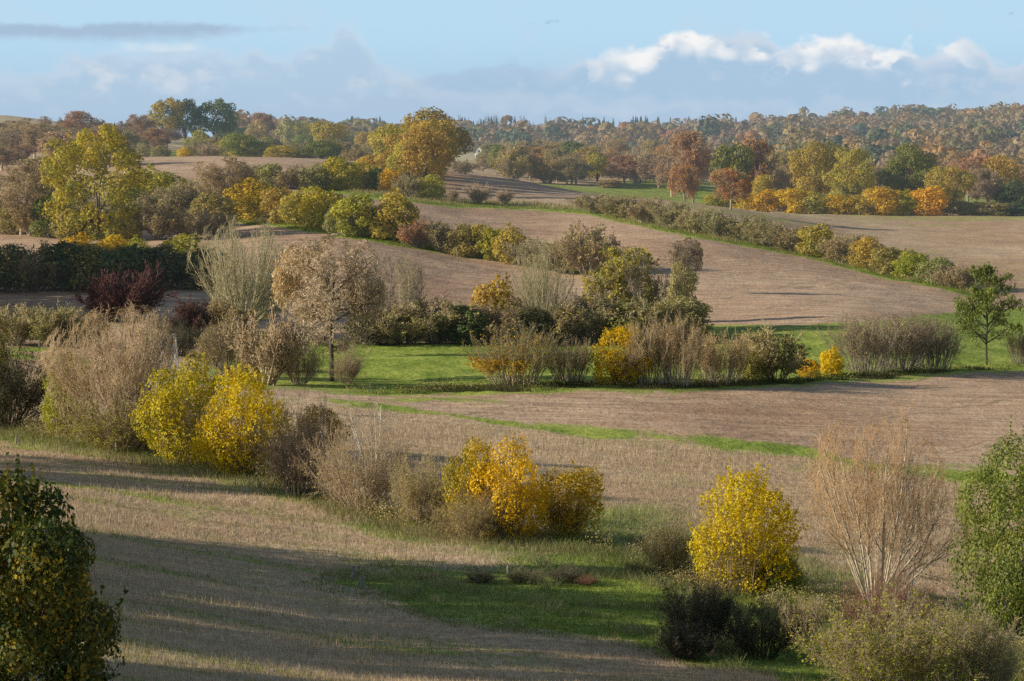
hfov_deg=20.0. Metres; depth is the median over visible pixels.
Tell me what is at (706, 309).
hedge bush
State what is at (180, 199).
hedge bush
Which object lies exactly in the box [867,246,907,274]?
hedge bush
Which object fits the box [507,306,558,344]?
hedge bush
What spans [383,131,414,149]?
leafy tree
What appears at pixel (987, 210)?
hedge bush
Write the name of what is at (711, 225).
hedge bush
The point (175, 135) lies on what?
bare tree
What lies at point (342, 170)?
hedge bush
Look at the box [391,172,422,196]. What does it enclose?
hedge bush
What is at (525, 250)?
bare bush
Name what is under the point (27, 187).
bare tree
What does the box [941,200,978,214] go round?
hedge bush
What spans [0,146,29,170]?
thin leaved tree
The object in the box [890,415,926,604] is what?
bare shrub
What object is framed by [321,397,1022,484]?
grass strip
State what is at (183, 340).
scrub bush
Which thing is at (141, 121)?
thin leaved tree
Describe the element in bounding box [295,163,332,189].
hedge bush
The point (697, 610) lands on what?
scrub bush
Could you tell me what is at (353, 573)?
fence post
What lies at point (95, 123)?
bare tree
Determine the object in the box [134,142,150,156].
hedge bush
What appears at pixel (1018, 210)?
hedge bush
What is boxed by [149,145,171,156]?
hedge bush
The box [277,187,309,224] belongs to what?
hedge bush
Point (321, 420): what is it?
bare shrub
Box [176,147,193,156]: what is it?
hedge bush
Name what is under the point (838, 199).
hedge bush
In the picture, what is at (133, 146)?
thin leaved tree
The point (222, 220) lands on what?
hedge bush
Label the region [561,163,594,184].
thin leaved tree
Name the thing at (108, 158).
thin leaved tree
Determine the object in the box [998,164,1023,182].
thin leaved tree
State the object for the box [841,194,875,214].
hedge bush
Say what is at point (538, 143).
thin leaved tree
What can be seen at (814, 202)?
hedge bush
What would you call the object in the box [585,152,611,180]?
leafy tree
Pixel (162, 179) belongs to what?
hedge bush
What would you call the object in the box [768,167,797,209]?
thin leaved tree
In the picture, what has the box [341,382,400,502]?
bare shrub
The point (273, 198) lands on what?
hedge bush
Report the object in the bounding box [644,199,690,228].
hedge bush
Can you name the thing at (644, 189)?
distant land
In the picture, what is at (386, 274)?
bare tree
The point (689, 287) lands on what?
hedge bush
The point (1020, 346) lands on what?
coppiced bush
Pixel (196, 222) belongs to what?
hedge bush
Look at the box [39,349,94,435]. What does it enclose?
leafy bush
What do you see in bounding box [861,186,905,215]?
hedge bush
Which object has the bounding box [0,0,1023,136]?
sky
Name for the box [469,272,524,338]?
leafy tree
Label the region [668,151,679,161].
thin leaved tree
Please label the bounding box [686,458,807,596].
leafy bush
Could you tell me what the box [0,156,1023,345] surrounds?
ploughed field
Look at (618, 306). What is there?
hedge bush
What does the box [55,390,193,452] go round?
scrub bush
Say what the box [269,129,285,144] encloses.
thin leaved tree
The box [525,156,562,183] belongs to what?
hedge bush
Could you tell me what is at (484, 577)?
scrub bush
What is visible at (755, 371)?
hedge bush
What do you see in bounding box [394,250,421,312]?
bare tree
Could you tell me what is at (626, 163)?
thin leaved tree
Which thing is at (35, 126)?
thin leaved tree
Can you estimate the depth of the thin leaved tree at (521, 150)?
858.42 m
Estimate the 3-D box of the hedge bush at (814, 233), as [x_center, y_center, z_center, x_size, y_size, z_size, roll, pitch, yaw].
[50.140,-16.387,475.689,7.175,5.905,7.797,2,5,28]
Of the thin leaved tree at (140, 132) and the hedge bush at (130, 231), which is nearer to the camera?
the hedge bush at (130, 231)
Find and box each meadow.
[2,306,1023,394]
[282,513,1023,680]
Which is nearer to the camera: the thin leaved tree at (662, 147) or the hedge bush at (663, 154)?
the hedge bush at (663, 154)
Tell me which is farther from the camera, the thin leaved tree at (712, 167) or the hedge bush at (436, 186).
the thin leaved tree at (712, 167)
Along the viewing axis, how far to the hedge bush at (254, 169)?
579.13 m
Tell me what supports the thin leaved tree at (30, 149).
on the distant land
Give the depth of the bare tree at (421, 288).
313.60 m
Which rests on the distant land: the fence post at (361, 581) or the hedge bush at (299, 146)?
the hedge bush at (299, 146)
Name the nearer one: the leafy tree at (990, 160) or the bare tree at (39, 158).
the bare tree at (39, 158)
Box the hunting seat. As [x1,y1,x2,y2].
[150,334,179,405]
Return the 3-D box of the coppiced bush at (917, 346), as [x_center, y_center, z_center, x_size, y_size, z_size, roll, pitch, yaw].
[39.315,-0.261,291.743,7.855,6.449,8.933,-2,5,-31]
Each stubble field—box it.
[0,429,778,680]
[9,356,1023,609]
[673,201,1023,290]
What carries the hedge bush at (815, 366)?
on the meadow at (411, 364)
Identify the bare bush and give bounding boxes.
[87,259,177,320]
[217,301,311,385]
[445,187,459,199]
[461,182,493,202]
[495,188,515,203]
[500,234,561,268]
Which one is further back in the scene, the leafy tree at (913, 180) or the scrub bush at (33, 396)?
the leafy tree at (913, 180)
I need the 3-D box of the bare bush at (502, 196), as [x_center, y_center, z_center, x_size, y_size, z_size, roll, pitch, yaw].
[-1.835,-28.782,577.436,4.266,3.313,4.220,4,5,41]
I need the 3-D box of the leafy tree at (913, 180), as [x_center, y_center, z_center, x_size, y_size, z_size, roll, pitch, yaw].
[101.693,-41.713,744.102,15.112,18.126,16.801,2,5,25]
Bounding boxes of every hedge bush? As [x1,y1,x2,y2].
[0,204,25,234]
[0,239,75,291]
[0,244,34,291]
[0,302,52,344]
[9,202,49,235]
[25,300,88,345]
[29,193,65,237]
[33,239,94,291]
[48,180,103,204]
[48,206,91,239]
[54,311,112,345]
[59,231,95,255]
[65,194,126,229]
[67,243,126,289]
[71,284,128,321]
[89,198,146,210]
[94,234,130,259]
[94,243,156,288]
[103,179,140,213]
[114,203,143,239]
[118,163,161,192]
[123,234,157,251]
[129,244,187,288]
[130,189,195,218]
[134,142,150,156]
[136,203,191,239]
[137,185,159,215]
[141,171,191,202]
[147,179,199,217]
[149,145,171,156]
[149,178,214,216]
[158,233,213,282]
[166,293,222,337]
[168,207,219,238]
[171,176,218,197]
[175,246,229,290]
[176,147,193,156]
[182,127,209,153]
[184,136,212,155]
[187,191,241,223]
[190,295,261,334]
[192,142,224,155]
[193,327,234,368]
[197,135,221,145]
[205,209,237,236]
[211,130,233,140]
[215,140,229,155]
[219,140,260,154]
[222,177,276,220]
[224,159,271,186]
[227,144,251,156]
[245,141,272,156]
[254,163,283,188]
[256,134,278,144]
[258,186,301,223]
[262,145,302,157]
[270,138,284,145]
[270,164,319,188]
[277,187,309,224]
[286,140,320,157]
[294,186,346,227]
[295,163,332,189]
[312,135,349,158]
[318,156,364,189]
[322,205,354,234]
[330,193,379,236]
[338,141,359,160]
[340,146,372,161]
[340,311,402,345]
[345,161,379,189]
[351,300,440,344]
[355,154,384,168]
[358,188,420,239]
[360,168,383,190]
[361,145,383,158]
[368,199,393,234]
[377,167,401,191]
[386,294,481,343]
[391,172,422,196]
[396,215,446,247]
[415,174,445,197]
[424,218,471,252]
[432,304,489,345]
[441,223,478,257]
[447,158,476,173]
[449,297,535,343]
[455,223,497,257]
[476,227,512,260]
[487,144,530,179]
[491,222,537,264]
[496,137,519,154]
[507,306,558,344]
[523,299,602,343]
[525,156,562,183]
[530,236,580,272]
[541,135,567,154]
[546,291,637,342]
[547,218,623,274]
[564,192,615,213]
[590,297,650,340]
[595,192,639,217]
[596,179,624,187]
[600,145,625,169]
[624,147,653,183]
[624,194,670,222]
[627,288,710,341]
[630,137,656,156]
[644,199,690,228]
[647,146,669,168]
[664,261,698,309]
[666,295,713,339]
[669,203,717,232]
[689,207,737,235]
[703,191,732,206]
[714,212,770,241]
[726,318,812,379]
[732,192,760,210]
[736,352,767,380]
[737,216,788,246]
[743,189,787,211]
[754,221,817,251]
[771,187,815,213]
[796,223,834,257]
[796,358,821,377]
[797,190,835,213]
[814,230,874,263]
[817,193,857,213]
[819,346,844,376]
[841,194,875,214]
[842,236,886,268]
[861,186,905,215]
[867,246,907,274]
[881,188,922,215]
[890,248,930,278]
[906,185,951,215]
[913,256,954,284]
[919,260,981,287]
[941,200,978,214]
[966,201,1013,215]
[996,201,1023,215]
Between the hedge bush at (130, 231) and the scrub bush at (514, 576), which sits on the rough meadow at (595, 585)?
the scrub bush at (514, 576)
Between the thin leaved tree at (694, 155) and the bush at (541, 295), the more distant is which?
the thin leaved tree at (694, 155)
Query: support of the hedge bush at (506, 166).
on the distant land
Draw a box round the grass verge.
[233,187,971,295]
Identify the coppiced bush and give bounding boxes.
[193,316,264,377]
[458,318,571,385]
[542,333,601,382]
[608,315,680,384]
[643,308,710,387]
[690,327,755,383]
[813,309,914,372]
[863,308,943,369]
[901,315,966,369]
[1003,330,1023,364]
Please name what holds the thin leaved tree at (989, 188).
on the stubble field at (997, 241)
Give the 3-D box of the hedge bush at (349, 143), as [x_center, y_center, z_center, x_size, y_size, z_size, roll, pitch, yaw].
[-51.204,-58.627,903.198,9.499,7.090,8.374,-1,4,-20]
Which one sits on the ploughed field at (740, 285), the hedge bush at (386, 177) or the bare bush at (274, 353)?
the hedge bush at (386, 177)
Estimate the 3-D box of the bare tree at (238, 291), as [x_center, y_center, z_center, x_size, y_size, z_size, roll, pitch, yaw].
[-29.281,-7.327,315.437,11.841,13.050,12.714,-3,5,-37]
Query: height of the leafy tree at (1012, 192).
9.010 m
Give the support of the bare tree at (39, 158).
on the ploughed field at (740, 285)
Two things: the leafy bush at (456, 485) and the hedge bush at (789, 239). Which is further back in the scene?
the hedge bush at (789, 239)
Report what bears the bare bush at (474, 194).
on the grass verge
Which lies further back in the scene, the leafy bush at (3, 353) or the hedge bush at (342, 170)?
the hedge bush at (342, 170)
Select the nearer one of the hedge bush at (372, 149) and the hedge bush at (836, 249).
the hedge bush at (836, 249)
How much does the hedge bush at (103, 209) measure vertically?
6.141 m
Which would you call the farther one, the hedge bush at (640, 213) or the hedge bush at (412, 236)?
the hedge bush at (640, 213)
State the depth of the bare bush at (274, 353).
249.27 m
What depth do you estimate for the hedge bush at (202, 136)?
956.56 m
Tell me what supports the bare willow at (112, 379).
on the stubble field at (779, 470)
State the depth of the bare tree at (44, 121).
1036.68 m
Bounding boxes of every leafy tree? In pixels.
[38,123,157,240]
[147,97,185,129]
[166,98,201,139]
[190,120,198,135]
[197,98,239,135]
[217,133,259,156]
[227,117,248,135]
[244,119,267,139]
[274,118,305,144]
[291,133,314,146]
[294,122,316,143]
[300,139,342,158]
[309,120,347,142]
[330,130,354,143]
[354,131,373,148]
[367,123,414,161]
[375,148,403,176]
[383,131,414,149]
[385,135,436,180]
[394,106,474,164]
[395,132,450,187]
[399,125,455,172]
[406,119,461,156]
[433,138,458,170]
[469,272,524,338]
[486,144,516,177]
[560,141,589,157]
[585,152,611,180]
[709,142,756,206]
[751,174,773,198]
[778,164,816,187]
[786,139,844,197]
[822,142,875,198]
[874,142,937,196]
[923,164,977,209]
[937,160,961,189]
[945,415,1023,636]
[947,261,1023,364]
[979,153,1023,202]
[979,156,1011,169]
[992,180,1023,207]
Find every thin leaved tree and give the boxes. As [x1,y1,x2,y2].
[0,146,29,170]
[1,120,31,137]
[7,145,36,155]
[18,122,57,153]
[18,128,50,157]
[25,162,46,177]
[35,131,79,157]
[44,124,66,131]
[58,110,93,131]
[76,148,123,169]
[88,125,123,139]
[117,126,132,133]
[121,130,140,145]
[126,114,156,135]
[129,134,150,148]
[138,127,173,140]
[140,127,170,148]
[236,117,251,132]
[250,111,275,137]
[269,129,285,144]
[270,243,338,351]
[347,131,363,150]
[476,143,500,160]
[502,145,535,179]
[511,139,546,149]
[524,155,543,173]
[528,146,548,159]
[543,147,567,182]
[546,156,588,184]
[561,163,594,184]
[573,145,609,180]
[580,244,662,309]
[603,154,639,185]
[636,155,679,187]
[640,139,662,155]
[651,144,671,155]
[653,160,679,196]
[666,165,700,201]
[668,129,714,202]
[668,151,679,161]
[674,149,711,183]
[704,154,724,186]
[708,167,752,209]
[740,136,776,192]
[762,148,793,173]
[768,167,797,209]
[870,165,897,201]
[911,152,945,204]
[947,155,988,200]
[965,167,1008,205]
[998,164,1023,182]
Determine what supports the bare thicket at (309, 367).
on the meadow at (411, 364)
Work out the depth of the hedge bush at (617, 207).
533.55 m
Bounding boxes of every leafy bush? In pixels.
[0,329,22,422]
[0,452,128,680]
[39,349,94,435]
[128,351,232,465]
[188,361,296,478]
[291,403,352,451]
[440,435,493,532]
[463,432,551,541]
[525,458,607,537]
[589,322,652,384]
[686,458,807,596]
[754,546,807,595]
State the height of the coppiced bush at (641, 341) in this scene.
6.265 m
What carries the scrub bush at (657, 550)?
on the rough meadow at (595, 585)
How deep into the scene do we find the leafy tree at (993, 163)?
786.49 m
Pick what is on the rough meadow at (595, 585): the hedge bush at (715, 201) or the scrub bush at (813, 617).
the scrub bush at (813, 617)
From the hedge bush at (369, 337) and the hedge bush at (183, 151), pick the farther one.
the hedge bush at (183, 151)
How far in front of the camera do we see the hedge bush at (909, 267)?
440.53 m
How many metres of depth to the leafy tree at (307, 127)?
1361.71 m
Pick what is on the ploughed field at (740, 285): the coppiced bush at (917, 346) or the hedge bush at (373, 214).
the hedge bush at (373, 214)
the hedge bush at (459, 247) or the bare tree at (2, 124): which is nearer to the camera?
the hedge bush at (459, 247)
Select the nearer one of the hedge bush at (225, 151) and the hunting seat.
the hunting seat
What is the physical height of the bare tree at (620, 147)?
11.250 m
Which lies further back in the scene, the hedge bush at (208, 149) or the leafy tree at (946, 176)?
the hedge bush at (208, 149)
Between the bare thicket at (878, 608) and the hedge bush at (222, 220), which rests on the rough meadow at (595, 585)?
the bare thicket at (878, 608)
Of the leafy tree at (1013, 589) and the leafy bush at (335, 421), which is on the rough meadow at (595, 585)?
the leafy tree at (1013, 589)
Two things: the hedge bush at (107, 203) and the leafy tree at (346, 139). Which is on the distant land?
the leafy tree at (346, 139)
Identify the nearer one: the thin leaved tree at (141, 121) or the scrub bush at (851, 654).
the scrub bush at (851, 654)
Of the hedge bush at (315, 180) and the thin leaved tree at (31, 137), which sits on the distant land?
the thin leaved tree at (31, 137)
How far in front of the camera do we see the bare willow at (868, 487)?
127.96 m
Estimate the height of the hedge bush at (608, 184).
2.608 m
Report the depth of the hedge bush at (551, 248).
430.39 m
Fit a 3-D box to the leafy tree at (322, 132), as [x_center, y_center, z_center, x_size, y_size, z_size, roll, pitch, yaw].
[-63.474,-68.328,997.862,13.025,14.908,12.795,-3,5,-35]
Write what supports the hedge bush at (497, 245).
on the grass verge
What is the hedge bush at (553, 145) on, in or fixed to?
on the distant land
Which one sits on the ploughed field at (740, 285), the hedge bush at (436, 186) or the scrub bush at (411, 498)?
the hedge bush at (436, 186)
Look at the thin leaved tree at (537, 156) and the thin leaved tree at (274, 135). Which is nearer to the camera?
the thin leaved tree at (537, 156)
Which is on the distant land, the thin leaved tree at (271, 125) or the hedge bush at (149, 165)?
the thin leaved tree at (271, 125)
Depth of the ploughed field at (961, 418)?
237.06 m
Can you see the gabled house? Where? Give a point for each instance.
(476, 150)
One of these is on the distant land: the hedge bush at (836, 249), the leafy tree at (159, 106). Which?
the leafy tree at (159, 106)
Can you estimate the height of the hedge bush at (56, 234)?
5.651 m
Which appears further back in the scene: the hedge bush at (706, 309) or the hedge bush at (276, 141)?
the hedge bush at (276, 141)
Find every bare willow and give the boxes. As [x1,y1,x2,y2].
[36,296,206,446]
[794,396,974,612]
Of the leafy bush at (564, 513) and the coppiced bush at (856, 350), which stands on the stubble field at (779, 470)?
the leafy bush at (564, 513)
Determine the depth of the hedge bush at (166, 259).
365.05 m
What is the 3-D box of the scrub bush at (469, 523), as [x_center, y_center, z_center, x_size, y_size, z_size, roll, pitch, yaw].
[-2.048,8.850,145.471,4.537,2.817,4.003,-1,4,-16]
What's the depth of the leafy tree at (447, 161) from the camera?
636.06 m
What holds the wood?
on the distant land
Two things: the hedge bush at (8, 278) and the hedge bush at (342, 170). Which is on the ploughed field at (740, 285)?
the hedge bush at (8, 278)
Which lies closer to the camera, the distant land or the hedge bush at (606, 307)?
the hedge bush at (606, 307)
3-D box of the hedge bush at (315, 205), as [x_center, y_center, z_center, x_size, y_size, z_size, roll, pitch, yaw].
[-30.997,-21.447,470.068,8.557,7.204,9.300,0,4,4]
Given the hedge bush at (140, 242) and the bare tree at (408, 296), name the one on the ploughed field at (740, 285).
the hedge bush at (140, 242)
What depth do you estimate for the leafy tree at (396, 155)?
619.11 m
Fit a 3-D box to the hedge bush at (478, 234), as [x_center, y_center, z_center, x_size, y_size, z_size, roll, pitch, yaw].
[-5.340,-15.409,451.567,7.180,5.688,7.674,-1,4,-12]
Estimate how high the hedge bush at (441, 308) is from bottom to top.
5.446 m
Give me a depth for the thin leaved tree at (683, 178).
737.99 m
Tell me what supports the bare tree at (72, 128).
on the distant land
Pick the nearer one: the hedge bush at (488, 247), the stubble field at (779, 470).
the stubble field at (779, 470)
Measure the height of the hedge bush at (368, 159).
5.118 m
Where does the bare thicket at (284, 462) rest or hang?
on the stubble field at (779, 470)
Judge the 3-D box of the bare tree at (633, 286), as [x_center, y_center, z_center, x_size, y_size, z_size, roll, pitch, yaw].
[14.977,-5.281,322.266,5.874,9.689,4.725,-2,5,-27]
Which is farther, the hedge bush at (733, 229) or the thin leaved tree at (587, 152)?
the thin leaved tree at (587, 152)
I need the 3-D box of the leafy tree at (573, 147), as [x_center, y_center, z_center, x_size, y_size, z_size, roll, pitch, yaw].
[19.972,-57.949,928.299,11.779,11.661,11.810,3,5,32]
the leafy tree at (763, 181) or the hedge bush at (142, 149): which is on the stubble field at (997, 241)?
the leafy tree at (763, 181)
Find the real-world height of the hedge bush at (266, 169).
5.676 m
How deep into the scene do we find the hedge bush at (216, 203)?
482.46 m
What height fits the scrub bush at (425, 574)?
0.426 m
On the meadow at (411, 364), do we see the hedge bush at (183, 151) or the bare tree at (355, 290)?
the bare tree at (355, 290)
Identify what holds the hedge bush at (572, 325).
on the ploughed field at (740, 285)
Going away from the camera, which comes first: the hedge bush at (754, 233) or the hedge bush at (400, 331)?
the hedge bush at (400, 331)
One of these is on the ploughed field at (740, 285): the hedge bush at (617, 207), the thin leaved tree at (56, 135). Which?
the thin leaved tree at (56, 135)
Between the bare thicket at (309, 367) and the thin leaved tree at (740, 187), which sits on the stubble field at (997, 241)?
the thin leaved tree at (740, 187)
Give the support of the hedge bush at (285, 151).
on the distant land
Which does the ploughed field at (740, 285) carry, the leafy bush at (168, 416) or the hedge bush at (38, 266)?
the hedge bush at (38, 266)
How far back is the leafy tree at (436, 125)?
682.29 m
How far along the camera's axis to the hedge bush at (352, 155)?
891.77 m
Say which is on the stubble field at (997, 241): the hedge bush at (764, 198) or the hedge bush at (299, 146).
the hedge bush at (764, 198)
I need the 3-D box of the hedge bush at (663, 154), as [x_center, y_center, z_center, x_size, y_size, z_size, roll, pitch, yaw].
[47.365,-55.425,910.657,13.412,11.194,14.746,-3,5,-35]
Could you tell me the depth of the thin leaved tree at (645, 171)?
858.96 m
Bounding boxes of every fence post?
[351,566,354,578]
[360,575,363,587]
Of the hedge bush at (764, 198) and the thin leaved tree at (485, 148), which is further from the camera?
the thin leaved tree at (485, 148)
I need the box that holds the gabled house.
[474,143,485,157]
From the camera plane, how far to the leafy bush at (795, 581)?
130.73 m
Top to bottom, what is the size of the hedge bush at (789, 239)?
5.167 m
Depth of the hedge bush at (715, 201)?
710.47 m
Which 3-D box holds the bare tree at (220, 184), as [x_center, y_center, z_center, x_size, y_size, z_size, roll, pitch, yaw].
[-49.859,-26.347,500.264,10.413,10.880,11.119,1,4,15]
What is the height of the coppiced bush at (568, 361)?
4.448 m
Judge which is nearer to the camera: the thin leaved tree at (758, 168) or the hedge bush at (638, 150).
the thin leaved tree at (758, 168)
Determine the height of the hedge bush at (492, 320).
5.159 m
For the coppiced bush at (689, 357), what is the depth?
257.15 m
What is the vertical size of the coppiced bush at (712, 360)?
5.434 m
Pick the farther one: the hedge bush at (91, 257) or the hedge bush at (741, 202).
the hedge bush at (741, 202)
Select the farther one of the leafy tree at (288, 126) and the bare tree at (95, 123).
the leafy tree at (288, 126)
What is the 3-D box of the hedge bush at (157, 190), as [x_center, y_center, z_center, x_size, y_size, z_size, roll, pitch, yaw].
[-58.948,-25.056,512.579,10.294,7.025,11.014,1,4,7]
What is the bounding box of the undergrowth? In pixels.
[8,198,1023,680]
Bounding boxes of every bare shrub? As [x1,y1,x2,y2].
[304,383,329,478]
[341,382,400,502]
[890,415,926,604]
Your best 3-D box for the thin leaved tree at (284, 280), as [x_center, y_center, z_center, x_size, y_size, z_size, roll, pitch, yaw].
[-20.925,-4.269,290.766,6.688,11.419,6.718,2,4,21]
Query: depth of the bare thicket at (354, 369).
255.24 m
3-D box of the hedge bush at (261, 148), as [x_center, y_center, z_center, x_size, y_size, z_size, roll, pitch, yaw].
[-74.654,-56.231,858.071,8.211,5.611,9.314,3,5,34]
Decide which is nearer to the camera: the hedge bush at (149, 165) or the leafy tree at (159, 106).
the hedge bush at (149, 165)
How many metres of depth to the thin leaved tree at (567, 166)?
852.59 m
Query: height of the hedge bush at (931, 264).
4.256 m
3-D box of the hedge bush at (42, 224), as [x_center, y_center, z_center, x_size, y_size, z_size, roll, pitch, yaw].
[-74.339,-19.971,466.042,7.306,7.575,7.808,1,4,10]
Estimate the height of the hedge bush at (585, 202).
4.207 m
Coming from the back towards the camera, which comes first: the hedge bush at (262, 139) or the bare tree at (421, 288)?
the hedge bush at (262, 139)
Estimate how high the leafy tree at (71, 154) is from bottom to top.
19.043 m
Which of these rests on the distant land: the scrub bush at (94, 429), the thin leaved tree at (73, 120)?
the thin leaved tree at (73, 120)
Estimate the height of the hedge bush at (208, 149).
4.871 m
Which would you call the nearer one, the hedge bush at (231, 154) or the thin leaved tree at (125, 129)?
the hedge bush at (231, 154)
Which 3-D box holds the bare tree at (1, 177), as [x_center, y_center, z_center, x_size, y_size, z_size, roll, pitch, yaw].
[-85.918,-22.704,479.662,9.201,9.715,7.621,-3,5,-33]
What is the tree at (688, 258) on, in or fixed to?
on the ploughed field at (740, 285)
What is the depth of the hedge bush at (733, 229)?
488.77 m
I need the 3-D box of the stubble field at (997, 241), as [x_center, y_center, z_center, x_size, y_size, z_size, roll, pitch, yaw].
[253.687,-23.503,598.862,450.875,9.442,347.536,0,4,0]
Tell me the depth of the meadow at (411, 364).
295.94 m
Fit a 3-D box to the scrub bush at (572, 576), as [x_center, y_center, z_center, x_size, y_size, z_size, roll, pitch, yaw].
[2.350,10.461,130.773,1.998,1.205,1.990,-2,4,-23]
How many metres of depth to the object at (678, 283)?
323.96 m
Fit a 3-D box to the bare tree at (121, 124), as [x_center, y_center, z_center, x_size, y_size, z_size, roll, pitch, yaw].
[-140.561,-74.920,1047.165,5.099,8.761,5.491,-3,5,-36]
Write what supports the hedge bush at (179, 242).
on the ploughed field at (740, 285)
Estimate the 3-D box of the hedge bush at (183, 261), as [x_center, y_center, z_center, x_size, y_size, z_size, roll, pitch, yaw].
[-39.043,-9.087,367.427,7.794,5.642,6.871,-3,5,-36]
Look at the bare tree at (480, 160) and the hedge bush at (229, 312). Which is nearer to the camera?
the hedge bush at (229, 312)
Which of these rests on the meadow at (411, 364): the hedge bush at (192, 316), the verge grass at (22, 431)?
the hedge bush at (192, 316)
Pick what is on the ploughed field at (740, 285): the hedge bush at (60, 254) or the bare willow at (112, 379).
the hedge bush at (60, 254)
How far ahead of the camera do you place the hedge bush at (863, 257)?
456.58 m
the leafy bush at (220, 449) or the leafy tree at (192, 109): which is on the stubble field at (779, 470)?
the leafy bush at (220, 449)
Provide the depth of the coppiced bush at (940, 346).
294.53 m
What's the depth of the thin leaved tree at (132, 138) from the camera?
909.09 m
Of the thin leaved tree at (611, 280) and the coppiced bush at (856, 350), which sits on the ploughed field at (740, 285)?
the thin leaved tree at (611, 280)
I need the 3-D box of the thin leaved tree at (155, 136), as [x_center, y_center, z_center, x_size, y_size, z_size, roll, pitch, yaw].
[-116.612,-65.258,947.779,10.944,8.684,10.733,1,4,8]
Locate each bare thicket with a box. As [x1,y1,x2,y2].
[240,379,353,498]
[280,333,329,384]
[291,409,420,511]
[323,336,369,383]
[572,573,601,585]
[831,554,953,635]
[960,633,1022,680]
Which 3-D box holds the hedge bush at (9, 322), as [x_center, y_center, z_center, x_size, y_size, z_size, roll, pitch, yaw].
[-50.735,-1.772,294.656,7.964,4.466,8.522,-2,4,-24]
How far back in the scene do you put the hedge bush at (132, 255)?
362.32 m
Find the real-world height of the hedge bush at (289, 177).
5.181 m
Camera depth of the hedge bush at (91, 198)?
504.75 m
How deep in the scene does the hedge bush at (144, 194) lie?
514.71 m
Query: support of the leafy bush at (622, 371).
on the meadow at (411, 364)
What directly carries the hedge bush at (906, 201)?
on the stubble field at (997, 241)
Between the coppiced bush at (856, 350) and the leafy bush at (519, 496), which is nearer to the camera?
the leafy bush at (519, 496)
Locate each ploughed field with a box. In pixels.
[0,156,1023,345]
[9,354,1023,473]
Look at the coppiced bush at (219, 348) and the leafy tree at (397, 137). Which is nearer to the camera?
the coppiced bush at (219, 348)
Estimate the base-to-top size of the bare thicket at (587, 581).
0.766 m
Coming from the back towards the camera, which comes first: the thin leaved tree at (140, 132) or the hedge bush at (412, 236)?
the thin leaved tree at (140, 132)
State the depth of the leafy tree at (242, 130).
1376.03 m
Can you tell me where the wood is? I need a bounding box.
[215,101,1023,173]
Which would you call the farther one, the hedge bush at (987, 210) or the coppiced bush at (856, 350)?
the hedge bush at (987, 210)
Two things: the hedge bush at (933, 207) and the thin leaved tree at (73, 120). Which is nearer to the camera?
the hedge bush at (933, 207)
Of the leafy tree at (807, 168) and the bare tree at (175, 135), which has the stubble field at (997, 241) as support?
the leafy tree at (807, 168)
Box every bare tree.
[0,122,8,129]
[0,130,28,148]
[0,158,55,234]
[0,174,20,218]
[24,156,67,176]
[37,116,51,127]
[54,127,89,139]
[84,117,104,132]
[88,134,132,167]
[117,121,127,127]
[160,128,186,147]
[186,215,294,331]
[191,156,253,212]
[276,232,388,380]
[368,244,398,312]
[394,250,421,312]
[403,259,428,341]
[469,155,492,174]
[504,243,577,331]
[563,151,590,183]
[591,143,605,151]
[602,140,626,154]
[605,137,633,156]
[623,250,673,308]
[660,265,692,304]
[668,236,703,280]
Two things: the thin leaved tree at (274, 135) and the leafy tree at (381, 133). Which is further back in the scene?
the thin leaved tree at (274, 135)
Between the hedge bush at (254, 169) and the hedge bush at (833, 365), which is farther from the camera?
the hedge bush at (254, 169)
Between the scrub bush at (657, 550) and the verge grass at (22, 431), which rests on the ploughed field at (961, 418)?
the verge grass at (22, 431)
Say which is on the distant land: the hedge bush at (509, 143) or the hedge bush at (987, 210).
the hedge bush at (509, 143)
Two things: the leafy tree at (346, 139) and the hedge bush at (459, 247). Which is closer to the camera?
the hedge bush at (459, 247)
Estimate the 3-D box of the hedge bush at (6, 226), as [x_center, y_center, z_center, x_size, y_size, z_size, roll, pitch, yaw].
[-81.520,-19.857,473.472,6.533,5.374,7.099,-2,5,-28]
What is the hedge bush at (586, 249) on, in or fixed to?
on the ploughed field at (740, 285)
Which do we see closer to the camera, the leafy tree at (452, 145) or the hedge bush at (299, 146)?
the leafy tree at (452, 145)
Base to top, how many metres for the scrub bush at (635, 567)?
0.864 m
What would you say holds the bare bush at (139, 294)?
on the meadow at (411, 364)
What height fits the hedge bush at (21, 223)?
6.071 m
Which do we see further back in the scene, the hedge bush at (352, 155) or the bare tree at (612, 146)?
the bare tree at (612, 146)
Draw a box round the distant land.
[0,115,1022,206]
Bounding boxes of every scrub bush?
[0,317,57,429]
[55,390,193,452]
[127,314,210,355]
[387,435,458,525]
[412,570,448,578]
[427,491,505,543]
[464,567,500,583]
[497,567,550,583]
[540,561,586,582]
[619,560,652,575]
[631,496,699,575]
[643,616,730,662]
[650,566,757,652]
[705,588,817,659]
[777,595,834,639]
[778,575,987,680]
[892,599,1023,680]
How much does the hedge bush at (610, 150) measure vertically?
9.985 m
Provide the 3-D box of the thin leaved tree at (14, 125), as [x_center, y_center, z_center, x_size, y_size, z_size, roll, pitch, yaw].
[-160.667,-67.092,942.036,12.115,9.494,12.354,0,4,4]
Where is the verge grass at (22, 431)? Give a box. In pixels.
[0,183,1023,680]
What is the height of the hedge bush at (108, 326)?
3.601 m

